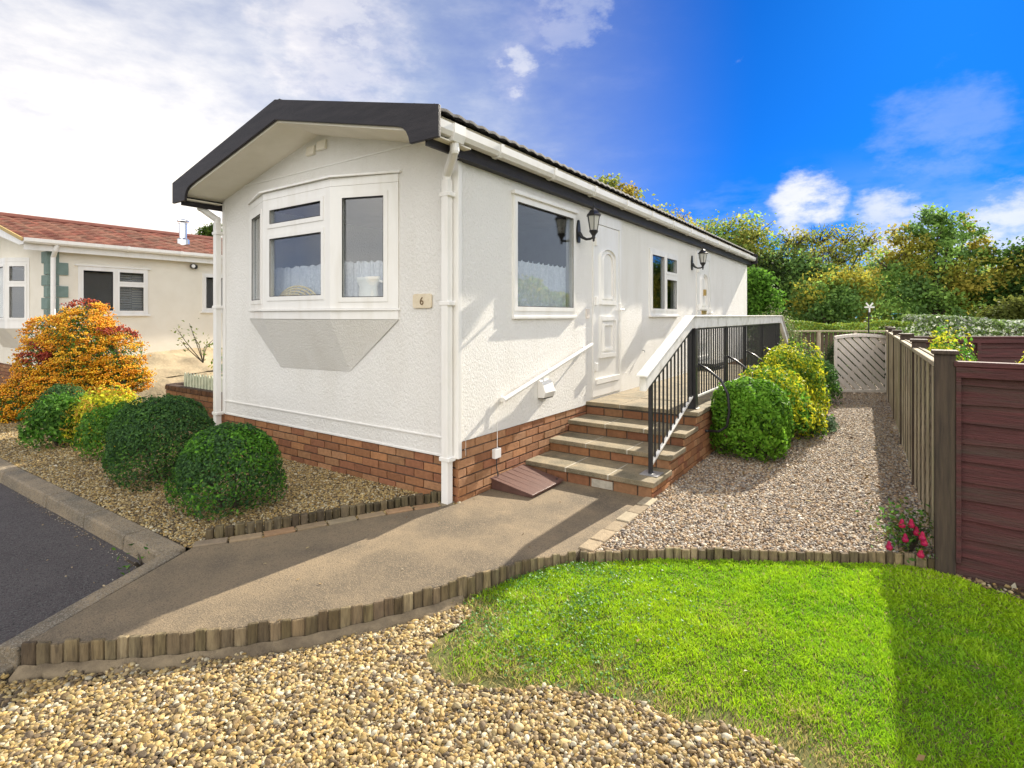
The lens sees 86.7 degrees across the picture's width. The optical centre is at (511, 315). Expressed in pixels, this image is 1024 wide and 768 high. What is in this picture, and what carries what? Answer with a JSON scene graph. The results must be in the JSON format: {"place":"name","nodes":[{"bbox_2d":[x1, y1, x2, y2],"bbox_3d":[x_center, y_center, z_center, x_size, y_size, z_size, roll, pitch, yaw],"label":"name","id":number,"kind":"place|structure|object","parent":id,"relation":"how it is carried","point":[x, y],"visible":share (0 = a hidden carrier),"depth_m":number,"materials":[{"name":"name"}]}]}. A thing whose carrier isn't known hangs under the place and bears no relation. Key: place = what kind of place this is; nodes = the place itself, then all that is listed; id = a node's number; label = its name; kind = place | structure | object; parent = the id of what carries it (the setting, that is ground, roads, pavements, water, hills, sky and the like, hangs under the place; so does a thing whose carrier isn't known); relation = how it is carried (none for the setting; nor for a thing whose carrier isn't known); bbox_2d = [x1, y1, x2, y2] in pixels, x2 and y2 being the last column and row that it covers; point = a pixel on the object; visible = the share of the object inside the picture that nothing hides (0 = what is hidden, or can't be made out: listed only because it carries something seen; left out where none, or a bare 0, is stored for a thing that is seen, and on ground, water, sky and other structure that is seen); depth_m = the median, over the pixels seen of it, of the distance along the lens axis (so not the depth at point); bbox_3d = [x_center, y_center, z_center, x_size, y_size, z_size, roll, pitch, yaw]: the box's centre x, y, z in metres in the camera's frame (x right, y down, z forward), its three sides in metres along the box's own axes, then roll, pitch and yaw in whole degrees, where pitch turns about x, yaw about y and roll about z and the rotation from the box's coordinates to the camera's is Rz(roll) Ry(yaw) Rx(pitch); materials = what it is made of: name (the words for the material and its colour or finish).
{"place":"outdoors","nodes":[
{"label":"outdoors","id":0,"kind":"place"},
{"bbox_2d":[0,483,144,643],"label":"road","id":1,"kind":"structure","parent":0,"point":[40,589],"depth_m":3.56,"materials":[{"name":"grey asphalt"}]},
{"bbox_2d":[11,491,135,585],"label":"loose pebbles","id":2,"kind":"object","parent":1,"relation":"on","point":[77,536],"visible":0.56,"depth_m":3.99,"materials":[{"name":"stone"}]},
{"bbox_2d":[112,543,148,574],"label":"kerb weed","id":3,"kind":"object","parent":1,"relation":"on","point":[137,564],"visible":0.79,"depth_m":3.41,"materials":[{"name":"green plant"}]},
{"bbox_2d":[0,395,460,548],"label":"gravel bed","id":4,"kind":"object","parent":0,"point":[213,507],"visible":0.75,"depth_m":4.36,"materials":[{"name":"beige gravel"}]},
{"bbox_2d":[15,390,96,450],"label":"leafy shrub","id":5,"kind":"object","parent":4,"relation":"on","point":[43,414],"visible":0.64,"depth_m":6.20,"materials":[{"name":"green plant"}]},
{"bbox_2d":[28,382,92,435],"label":"dark shrub","id":6,"kind":"object","parent":4,"relation":"on","point":[74,389],"visible":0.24,"depth_m":6.85,"materials":[{"name":"green plant"}]},
{"bbox_2d":[0,298,156,423],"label":"firethorn","id":7,"kind":"object","parent":4,"relation":"on","point":[80,359],"visible":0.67,"depth_m":7.98,"materials":[{"name":"orange plant"}]},
{"bbox_2d":[59,385,141,449],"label":"yellow shrub","id":8,"kind":"object","parent":4,"relation":"on","point":[106,396],"visible":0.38,"depth_m":6.26,"materials":[{"name":"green plant"}]},
{"bbox_2d":[68,399,154,461],"bbox_3d":[-4.304,1.224,5.886,0.758,0.642,0.713,0,0,35],"label":"shrub","id":9,"kind":"object","parent":4,"relation":"on","point":[101,425],"visible":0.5,"depth_m":5.69,"materials":[{"name":"green plant"}]},
{"bbox_2d":[100,393,222,491],"bbox_3d":[-3.264,1.134,5.071,0.922,0.821,0.939,0,0,35],"label":"round shrub","id":10,"kind":"object","parent":4,"relation":"on","point":[167,411],"visible":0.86,"depth_m":4.80,"materials":[{"name":"green plant"}]},
{"bbox_2d":[165,382,224,423],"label":"planter wall","id":11,"kind":"structure","parent":4,"relation":"on","point":[204,397],"depth_m":7.55,"materials":[{"name":"brick"}]},
{"bbox_2d":[184,372,221,391],"bbox_3d":[-4.010,0.921,7.381,1.850,0.203,0.027,0,0,35],"label":"picket edging","id":12,"kind":"object","parent":11,"relation":"on","point":[197,381],"visible":0.45,"depth_m":7.63,"materials":[{"name":"beige wood"}]},
{"bbox_2d":[37,448,370,527],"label":"bed leaves","id":13,"kind":"object","parent":4,"relation":"on","point":[175,503],"visible":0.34,"depth_m":4.52,"materials":[{"name":"brown plant"}]},
{"bbox_2d":[161,421,287,520],"bbox_3d":[-2.241,1.195,4.319,0.773,0.699,0.793,0,0,35],"label":"round shrub","id":14,"kind":"object","parent":4,"relation":"on","point":[234,443],"visible":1,"depth_m":4.11,"materials":[{"name":"green plant"}]},
{"bbox_2d":[206,491,440,539],"bbox_3d":[-1.290,1.503,4.084,1.772,0.134,0.074,0,0,-28],"label":"log edging","id":15,"kind":"object","parent":4,"relation":"on","point":[277,522],"visible":0.72,"depth_m":4.00,"materials":[{"name":"brown wood"}]},
{"bbox_2d":[193,502,453,547],"bbox_3d":[-1.295,1.539,3.999,1.826,0.061,0.118,0,0,-27],"label":"brick edging","id":16,"kind":"object","parent":4,"relation":"on","point":[238,538],"visible":0.46,"depth_m":3.88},
{"bbox_2d":[172,99,757,504],"bbox_3d":[1.124,-0.232,9.807,4.163,3.604,11.616,0,0,35],"label":"mobile home","id":17,"kind":"object","parent":4,"relation":"on","point":[448,367],"visible":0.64,"depth_m":5.25,"materials":[{"name":"paint"}]},
{"bbox_2d":[274,262,347,295],"bbox_3d":[-2.049,-0.295,5.461,1.260,0.430,0.044,0,0,35],"label":"net curtain","id":18,"kind":"object","parent":17,"relation":"hanging from","point":[305,276],"visible":0.45,"depth_m":5.57,"materials":[{"name":"white fabric"}]},
{"bbox_2d":[247,170,401,370],"bbox_3d":[-2.025,-0.362,5.399,2.450,1.825,0.365,0,0,35],"label":"bow window","id":19,"kind":"structure","parent":17,"relation":"in","point":[338,341],"depth_m":5.05,"materials":[{"name":"white plastic"}]},
{"bbox_2d":[345,260,382,296],"bbox_3d":[-1.331,-0.295,5.025,0.647,0.430,0.044,0,0,16],"label":"net curtain","id":20,"kind":"object","parent":17,"relation":"hanging from","point":[353,271],"visible":0.33,"depth_m":5.05,"materials":[{"name":"white fabric"}]},
{"bbox_2d":[356,276,382,295],"bbox_3d":[-1.281,-0.210,4.929,0.384,0.285,0.111,0,0,35],"label":"jug","id":21,"kind":"object","parent":17,"relation":"on","point":[368,285],"visible":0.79,"depth_m":4.88,"materials":[{"name":"white ceramic"}]},
{"bbox_2d":[518,260,565,306],"bbox_3d":[0.272,-0.287,5.582,0.043,0.525,1.170,0,0,35],"label":"net curtain","id":22,"kind":"object","parent":17,"relation":"hanging from","point":[539,284],"visible":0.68,"depth_m":5.63,"materials":[{"name":"white fabric"}]},
{"bbox_2d":[511,189,578,318],"bbox_3d":[0.352,-0.568,5.532,0.082,1.195,1.260,0,0,35],"label":"window","id":23,"kind":"structure","parent":17,"relation":"in","point":[518,312],"depth_m":5.43,"materials":[{"name":"white plastic"}]},
{"bbox_2d":[649,248,679,316],"bbox_3d":[2.366,-0.485,8.437,0.085,1.010,1.310,0,0,35],"label":"window","id":24,"kind":"structure","parent":17,"relation":"in","point":[666,275],"depth_m":8.43,"materials":[{"name":"white plastic"}]},
{"bbox_2d":[279,285,315,295],"bbox_3d":[-2.190,-0.188,5.433,0.744,0.239,0.107,0,0,35],"label":"wicker basket","id":25,"kind":"object","parent":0,"point":[285,291],"visible":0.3,"depth_m":5.44,"materials":[{"name":"wicker"}]},
{"bbox_2d":[30,481,644,663],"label":"path","id":26,"kind":"structure","parent":0,"point":[240,584],"depth_m":3.34,"materials":[{"name":"beige concrete"}]},
{"bbox_2d":[21,550,575,665],"bbox_3d":[-0.892,1.582,2.896,2.841,0.156,0.217,0,0,-20],"label":"log edging","id":27,"kind":"object","parent":26,"relation":"on","point":[74,650],"visible":0.77,"depth_m":2.67,"materials":[{"name":"brown wood"}]},
{"bbox_2d":[490,464,563,497],"bbox_3d":[0.141,1.468,4.839,0.440,0.104,0.530,0,0,35],"label":"meter box","id":28,"kind":"object","parent":26,"relation":"on","point":[526,481],"visible":1,"depth_m":4.76,"materials":[{"name":"brown plastic"}]},
{"bbox_2d":[0,605,802,767],"bbox_3d":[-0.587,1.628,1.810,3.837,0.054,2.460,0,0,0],"label":"gravel","id":29,"kind":"structure","parent":0,"point":[327,710],"depth_m":2.17,"materials":[{"name":"beige gravel"}]},
{"bbox_2d":[0,0,1023,317],"label":"sky","id":30,"kind":"structure","parent":0,"point":[808,113],"materials":[{"name":"blue"}]},
{"bbox_2d":[146,318,1010,567],"bbox_3d":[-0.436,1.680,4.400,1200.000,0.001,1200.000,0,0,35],"label":"ground","id":31,"kind":"structure","parent":0,"point":[924,513],"depth_m":7.84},
{"bbox_2d":[0,664,13,676],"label":"gravel edging strip","id":32,"kind":"object","parent":31,"relation":"on","point":[6,668],"visible":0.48,"depth_m":2.48,"materials":[{"name":"concrete"}]},
{"bbox_2d":[0,552,180,670],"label":"path edging strip","id":33,"kind":"object","parent":31,"relation":"on","point":[10,651],"visible":0.49,"depth_m":2.81,"materials":[{"name":"concrete"}]},
{"bbox_2d":[0,458,185,562],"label":"kerb","id":34,"kind":"structure","parent":31,"relation":"on","point":[115,529],"depth_m":4.18,"materials":[{"name":"concrete"}]},
{"bbox_2d":[0,212,221,385],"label":"neighbour home","id":35,"kind":"object","parent":31,"relation":"on","point":[154,288],"visible":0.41,"depth_m":11.41,"materials":[{"name":"paint"}]},
{"bbox_2d":[0,257,29,347],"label":"bow window","id":36,"kind":"structure","parent":35,"relation":"in","point":[11,324],"depth_m":10.63,"materials":[{"name":"white plastic"}]},
{"bbox_2d":[75,264,150,315],"bbox_3d":[-8.004,-0.490,10.906,0.150,0.990,1.290,0,0,35],"label":"window","id":37,"kind":"structure","parent":35,"relation":"in","point":[118,283],"depth_m":11.08,"materials":[{"name":"white plastic"}]},
{"bbox_2d":[200,273,221,312],"bbox_3d":[-6.768,-0.512,12.635,0.085,0.895,0.940,0,0,35],"label":"window","id":38,"kind":"structure","parent":35,"relation":"in","point":[204,310],"depth_m":12.30,"materials":[{"name":"white plastic"}]},
{"bbox_2d":[32,347,221,402],"bbox_3d":[-6.295,1.177,11.736,1.966,0.926,6.600,0,0,35],"label":"rock bank","id":39,"kind":"object","parent":31,"relation":"on","point":[170,366],"visible":0.16,"depth_m":10.90,"materials":[{"name":"beige stone"}]},
{"bbox_2d":[171,318,212,362],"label":"sparse shrub","id":40,"kind":"object","parent":31,"relation":"on","point":[202,359],"visible":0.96,"depth_m":8.18,"materials":[{"name":"brown plant"}]},
{"bbox_2d":[192,223,221,236],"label":"tree","id":41,"kind":"object","parent":31,"relation":"on","point":[206,231],"visible":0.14,"depth_m":23.71,"materials":[{"name":"green plant"}]},
{"bbox_2d":[207,348,221,387],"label":"bright bush","id":42,"kind":"object","parent":31,"relation":"on","point":[212,366],"visible":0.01,"depth_m":8.07,"materials":[{"name":"green plant"}]},
{"bbox_2d":[9,595,464,683],"bbox_3d":[-1.237,1.635,2.693,2.093,0.071,0.225,0,0,-18],"label":"edging haunch","id":43,"kind":"object","parent":31,"relation":"on","point":[44,671],"visible":0.66,"depth_m":2.60,"materials":[{"name":"grey concrete"}]},
{"bbox_2d":[594,169,707,229],"bbox_3d":[5.727,-2.362,23.984,5.521,7.989,3.113,0,0,6],"label":"tree","id":44,"kind":"object","parent":31,"relation":"on","point":[615,182],"visible":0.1,"depth_m":23.66,"materials":[{"name":"green plant"}]},
{"bbox_2d":[689,207,815,271],"bbox_3d":[11.236,-1.893,26.973,7.136,7.036,5.042,0,0,10],"label":"tree","id":45,"kind":"object","parent":31,"relation":"on","point":[745,237],"visible":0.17,"depth_m":26.45,"materials":[{"name":"green plant"}]},
{"bbox_2d":[580,547,933,568],"bbox_3d":[1.537,1.572,3.446,2.205,0.157,0.104,0,0,3],"label":"log edging","id":46,"kind":"object","parent":31,"relation":"on","point":[849,556],"visible":0.6,"depth_m":3.46,"materials":[{"name":"brown wood"}]},
{"bbox_2d":[747,265,788,336],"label":"tree","id":47,"kind":"object","parent":31,"relation":"on","point":[760,296],"visible":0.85,"depth_m":15.21,"materials":[{"name":"green plant"}]},
{"bbox_2d":[749,244,848,346],"bbox_3d":[12.804,-0.899,25.052,5.786,5.047,3.848,0,0,3],"label":"tree","id":48,"kind":"object","parent":31,"relation":"on","point":[787,273],"visible":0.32,"depth_m":24.38,"materials":[{"name":"green plant"}]},
{"bbox_2d":[774,214,890,340],"bbox_3d":[15.753,-1.639,27.127,5.956,6.550,3.713,0,0,-6],"label":"tree","id":49,"kind":"object","parent":31,"relation":"on","point":[863,245],"visible":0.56,"depth_m":26.70,"materials":[{"name":"green plant"}]},
{"bbox_2d":[782,263,890,347],"bbox_3d":[12.943,-0.249,22.032,4.288,3.769,3.056,0,0,-2],"label":"tree","id":50,"kind":"object","parent":31,"relation":"on","point":[840,300],"visible":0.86,"depth_m":21.55,"materials":[{"name":"green plant"}]},
{"bbox_2d":[765,319,916,361],"bbox_3d":[9.244,0.857,15.451,4.144,1.530,0.983,0,0,-4],"label":"hedge","id":51,"kind":"object","parent":31,"relation":"on","point":[836,325],"visible":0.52,"depth_m":15.12,"materials":[{"name":"green plant"}]},
{"bbox_2d":[827,245,910,319],"bbox_3d":[23.402,-1.609,36.016,9.279,6.475,5.468,0,0,1],"label":"tree","id":52,"kind":"object","parent":31,"relation":"on","point":[865,270],"visible":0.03,"depth_m":35.53,"materials":[{"name":"green plant"}]},
{"bbox_2d":[749,252,1014,340],"bbox_3d":[14.874,-1.272,33.457,54.293,5.940,15.128,0,0,24],"label":"thicket","id":53,"kind":"object","parent":31,"relation":"on","point":[885,298],"visible":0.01,"depth_m":31.46,"materials":[{"name":"green plant"}]},
{"bbox_2d":[860,202,1013,335],"bbox_3d":[18.706,-1.688,23.998,6.572,6.641,4.182,0,0,14],"label":"tree","id":54,"kind":"object","parent":31,"relation":"on","point":[933,293],"visible":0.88,"depth_m":23.55,"materials":[{"name":"green plant"}]},
{"bbox_2d":[898,250,1001,333],"bbox_3d":[28.406,-1.275,34.145,8.793,5.820,5.568,0,0,-8],"label":"tree","id":55,"kind":"object","parent":31,"relation":"on","point":[979,271],"depth_m":33.72,"materials":[{"name":"green plant"}]},
{"bbox_2d":[926,320,977,360],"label":"yellow shrub","id":56,"kind":"object","parent":31,"relation":"on","point":[939,344],"visible":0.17,"depth_m":6.05,"materials":[{"name":"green plant"}]},
{"bbox_2d":[901,313,1023,335],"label":"flowering hedge","id":57,"kind":"object","parent":31,"relation":"on","point":[978,323],"visible":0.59,"depth_m":9.84,"materials":[{"name":"green plant"}]},
{"bbox_2d":[911,333,1023,362],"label":"fence panel","id":58,"kind":"object","parent":31,"relation":"on","point":[1005,349],"visible":0.15,"depth_m":7.54,"materials":[{"name":"brown wood"}]},
{"bbox_2d":[964,236,1023,331],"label":"tree","id":59,"kind":"object","parent":31,"relation":"on","point":[1012,264],"visible":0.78,"depth_m":22.79,"materials":[{"name":"green plant"}]},
{"bbox_2d":[975,289,1023,334],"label":"bush","id":60,"kind":"object","parent":31,"relation":"on","point":[1015,312],"visible":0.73,"depth_m":14.90,"materials":[{"name":"green plant"}]},
{"bbox_2d":[425,553,1023,767],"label":"lawn","id":61,"kind":"structure","parent":0,"point":[641,696],"depth_m":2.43,"materials":[{"name":"green plant"}]},
{"bbox_2d":[445,558,710,701],"bbox_3d":[0.417,1.583,2.953,1.261,0.093,1.404,0,0,35],"label":"clover","id":62,"kind":"object","parent":61,"relation":"on","point":[565,647],"visible":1,"depth_m":2.82,"materials":[{"name":"green plant"}]},
{"bbox_2d":[967,578,1023,600],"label":"fence border","id":63,"kind":"object","parent":61,"relation":"on","point":[1000,588],"visible":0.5,"depth_m":3.10,"materials":[{"name":"soil"}]},
{"bbox_2d":[954,361,1023,590],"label":"fence panel","id":64,"kind":"object","parent":63,"relation":"on","point":[990,472],"visible":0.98,"depth_m":3.17,"materials":[{"name":"red wood"}]},
{"bbox_2d":[956,573,1023,599],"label":"border stones","id":65,"kind":"object","parent":63,"relation":"on","point":[978,581],"visible":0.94,"depth_m":3.12,"materials":[{"name":"beige stone"}]},
{"bbox_2d":[993,583,1023,592],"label":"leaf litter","id":66,"kind":"object","parent":63,"relation":"on","point":[1013,586],"visible":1,"depth_m":3.08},
{"bbox_2d":[584,377,933,560],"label":"path gravel","id":67,"kind":"structure","parent":0,"point":[857,426],"depth_m":4.56,"materials":[{"name":"beige gravel"}]},
{"bbox_2d":[579,497,657,557],"bbox_3d":[0.820,1.539,4.014,0.105,0.062,1.206,0,0,35],"label":"brick edging","id":68,"kind":"object","parent":67,"relation":"on","point":[593,543],"visible":0.69,"depth_m":3.90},
{"bbox_2d":[526,364,753,497],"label":"entrance terrace","id":69,"kind":"structure","parent":67,"relation":"on","point":[602,443],"depth_m":5.41,"materials":[{"name":"brick"}]},
{"bbox_2d":[700,360,718,369],"bbox_3d":[3.761,0.920,10.154,0.340,0.121,1.038,0,0,35],"label":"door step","id":70,"kind":"object","parent":69,"relation":"on","point":[712,364],"depth_m":9.82,"materials":[{"name":"grey"}]},
{"bbox_2d":[636,315,788,476],"bbox_3d":[3.482,0.690,7.775,0.434,1.387,7.990,0,0,35],"label":"terrace railing","id":71,"kind":"object","parent":69,"relation":"on","point":[689,327],"visible":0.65,"depth_m":5.75,"materials":[{"name":"black metal"}]},
{"bbox_2d":[708,376,794,462],"bbox_3d":[2.587,1.101,5.937,0.856,0.886,0.888,0,0,35],"label":"green shrub","id":72,"kind":"object","parent":67,"relation":"on","point":[758,405],"visible":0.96,"depth_m":5.66,"materials":[{"name":"green plant"}]},
{"bbox_2d":[736,358,818,447],"bbox_3d":[3.185,1.040,6.710,1.095,1.008,1.072,0,0,35],"label":"yellow shrub","id":73,"kind":"object","parent":67,"relation":"on","point":[776,375],"visible":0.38,"depth_m":6.48,"materials":[{"name":"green plant"}]},
{"bbox_2d":[749,294,809,363],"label":"wild bush","id":74,"kind":"object","parent":67,"relation":"on","point":[788,325],"visible":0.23,"depth_m":13.45,"materials":[{"name":"green plant"}]},
{"bbox_2d":[753,335,835,429],"bbox_3d":[3.925,0.902,7.704,1.150,1.284,1.443,0,0,35],"label":"yellow shrub","id":75,"kind":"object","parent":67,"relation":"on","point":[807,371],"visible":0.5,"depth_m":7.39,"materials":[{"name":"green plant"}]},
{"bbox_2d":[700,397,899,525],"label":"fallen leaves","id":76,"kind":"object","parent":67,"relation":"on","point":[827,480],"visible":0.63,"depth_m":5.19,"materials":[{"name":"brown plant"}]},
{"bbox_2d":[793,400,827,438],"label":"yellow shrub","id":77,"kind":"object","parent":67,"relation":"on","point":[819,425],"visible":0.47,"depth_m":6.72,"materials":[{"name":"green plant"}]},
{"bbox_2d":[800,354,842,403],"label":"green shrub","id":78,"kind":"object","parent":67,"relation":"on","point":[834,383],"visible":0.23,"depth_m":9.15,"materials":[{"name":"green plant"}]},
{"bbox_2d":[809,415,838,432],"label":"ground cover plant","id":79,"kind":"object","parent":67,"relation":"on","point":[831,425],"visible":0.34,"depth_m":7.13,"materials":[{"name":"green plant"}]},
{"bbox_2d":[780,330,884,373],"bbox_3d":[8.484,1.002,14.190,2.958,1.235,0.100,0,0,0],"label":"timber fence","id":80,"kind":"object","parent":67,"relation":"on","point":[817,338],"visible":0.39,"depth_m":14.21,"materials":[{"name":"wood"}]},
{"bbox_2d":[824,337,885,392],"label":"dark shrub","id":81,"kind":"object","parent":67,"relation":"on","point":[830,353],"visible":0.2,"depth_m":11.01,"materials":[{"name":"green plant"}]},
{"bbox_2d":[864,303,874,338],"bbox_3d":[8.544,0.601,12.990,0.240,1.838,0.048,0,0,0],"label":"wind spinner","id":82,"kind":"object","parent":67,"relation":"on","point":[869,307],"visible":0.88,"depth_m":12.97,"materials":[{"name":"white metal"}]},
{"bbox_2d":[855,497,937,562],"bbox_3d":[2.556,1.370,3.499,0.513,0.334,0.429,0,0,11],"label":"fuchsia","id":83,"kind":"object","parent":67,"relation":"on","point":[908,539],"visible":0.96,"depth_m":3.47,"materials":[{"name":"green plant"}]},
{"bbox_2d":[884,326,958,575],"bbox_3d":[5.062,0.925,7.053,0.134,1.430,9.018,0,0,33],"label":"garden fence","id":84,"kind":"object","parent":67,"relation":"on","point":[921,386],"visible":0.98,"depth_m":3.81,"materials":[{"name":"brown wood"}]},
{"bbox_2d":[834,334,885,391],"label":"garden gate","id":85,"kind":"structure","parent":84,"relation":"attached to","point":[863,361],"depth_m":10.57,"materials":[{"name":"grey wood"}]}
]}

